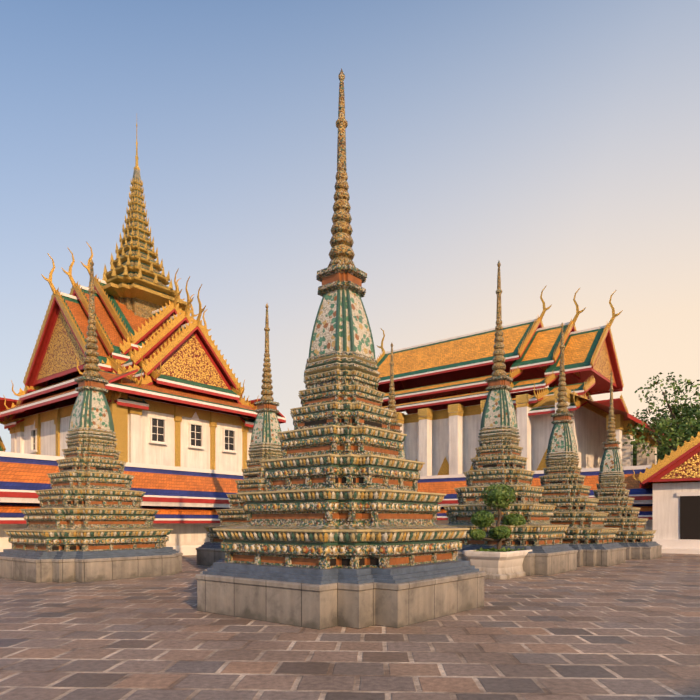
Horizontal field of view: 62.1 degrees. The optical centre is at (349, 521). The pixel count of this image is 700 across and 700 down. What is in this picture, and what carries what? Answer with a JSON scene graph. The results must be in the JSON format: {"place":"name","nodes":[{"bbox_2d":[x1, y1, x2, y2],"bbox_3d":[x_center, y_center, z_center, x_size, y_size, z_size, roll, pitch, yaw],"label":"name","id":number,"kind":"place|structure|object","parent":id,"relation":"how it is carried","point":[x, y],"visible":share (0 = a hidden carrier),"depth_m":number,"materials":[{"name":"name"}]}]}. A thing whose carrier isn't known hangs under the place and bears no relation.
{"place":"outdoors","nodes":[
{"label":"outdoors","id":0,"kind":"place"},
{"bbox_2d":[0,437,5,451],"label":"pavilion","id":1,"kind":"structure","parent":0,"point":[2,448],"depth_m":40.64,"materials":[{"name":"gold tile"}]},
{"bbox_2d":[0,451,243,555],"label":"cloister","id":2,"kind":"structure","parent":0,"point":[187,502],"depth_m":26.55,"materials":[{"name":"orange tile"}]},
{"bbox_2d":[0,553,699,699],"bbox_3d":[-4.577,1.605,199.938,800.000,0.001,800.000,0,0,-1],"label":"ground","id":3,"kind":"structure","parent":0,"point":[629,630],"depth_m":7.47,"materials":[{"name":"brown stone"}]},
{"bbox_2d":[0,259,182,582],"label":"chedi","id":4,"kind":"structure","parent":3,"relation":"on","point":[89,520],"depth_m":16.80,"materials":[{"name":"stone"}]},
{"bbox_2d":[0,124,285,471],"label":"mondop","id":5,"kind":"structure","parent":3,"relation":"on","point":[174,394],"depth_m":36.16,"materials":[{"name":"gold metal"}]},
{"bbox_2d":[196,304,282,565],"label":"chedi","id":6,"kind":"structure","parent":3,"relation":"on","point":[265,443],"depth_m":21.77,"materials":[{"name":"stone"}]},
{"bbox_2d":[195,68,485,629],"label":"chedi","id":7,"kind":"structure","parent":3,"relation":"on","point":[342,529],"depth_m":10.11,"materials":[{"name":"stone"}]},
{"bbox_2d":[388,343,417,490],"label":"chedi","id":8,"kind":"structure","parent":3,"relation":"on","point":[395,426],"depth_m":27.12,"materials":[{"name":"stone"}]},
{"bbox_2d":[288,286,671,475],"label":"temple building","id":9,"kind":"structure","parent":3,"relation":"on","point":[440,391],"depth_m":46.17,"materials":[{"name":"orange tile"}]},
{"bbox_2d":[463,483,531,578],"bbox_3d":[4.407,0.236,17.227,1.360,2.739,3.255,0,0,39],"label":"planter tree","id":10,"kind":"object","parent":3,"relation":"on","point":[498,562],"visible":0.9,"depth_m":16.65,"materials":[{"name":"green plant"}]},
{"bbox_2d":[437,261,577,575],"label":"chedi","id":11,"kind":"structure","parent":3,"relation":"on","point":[499,459],"depth_m":18.89,"materials":[{"name":"stone"}]},
{"bbox_2d":[417,465,699,529],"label":"cloister","id":12,"kind":"structure","parent":3,"relation":"on","point":[448,484],"depth_m":34.80,"materials":[{"name":"orange tile"}]},
{"bbox_2d":[536,323,625,566],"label":"chedi","id":13,"kind":"structure","parent":3,"relation":"on","point":[589,537],"depth_m":22.20,"materials":[{"name":"stone"}]},
{"bbox_2d":[593,371,661,559],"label":"chedi","id":14,"kind":"structure","parent":3,"relation":"on","point":[634,537],"depth_m":25.87,"materials":[{"name":"ceramic"}]},
{"bbox_2d":[633,435,657,463],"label":"tree","id":15,"kind":"object","parent":3,"relation":"on","point":[634,456],"depth_m":53.49,"materials":[{"name":"green plant"}]},
{"bbox_2d":[633,426,677,465],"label":"tree","id":16,"kind":"object","parent":3,"relation":"on","point":[657,447],"visible":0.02,"depth_m":58.56,"materials":[{"name":"green plant"}]},
{"bbox_2d":[622,372,699,457],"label":"tree","id":17,"kind":"object","parent":3,"relation":"on","point":[681,430],"visible":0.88,"depth_m":40.08,"materials":[{"name":"green plant"}]},
{"bbox_2d":[633,431,699,553],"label":"gatehouse","id":18,"kind":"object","parent":3,"relation":"on","point":[676,516],"depth_m":29.51,"materials":[{"name":"white paint"}]},
{"bbox_2d":[654,405,698,462],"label":"tree","id":19,"kind":"object","parent":3,"relation":"on","point":[662,456],"visible":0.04,"depth_m":51.68,"materials":[{"name":"green plant"}]},
{"bbox_2d":[654,390,699,453],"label":"tree","id":20,"kind":"object","parent":3,"relation":"on","point":[696,392],"visible":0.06,"depth_m":48.50,"materials":[{"name":"green plant"}]},
{"bbox_2d":[0,0,699,451],"label":"sky","id":21,"kind":"structure","parent":0,"point":[555,142],"materials":[{"name":"blue"}]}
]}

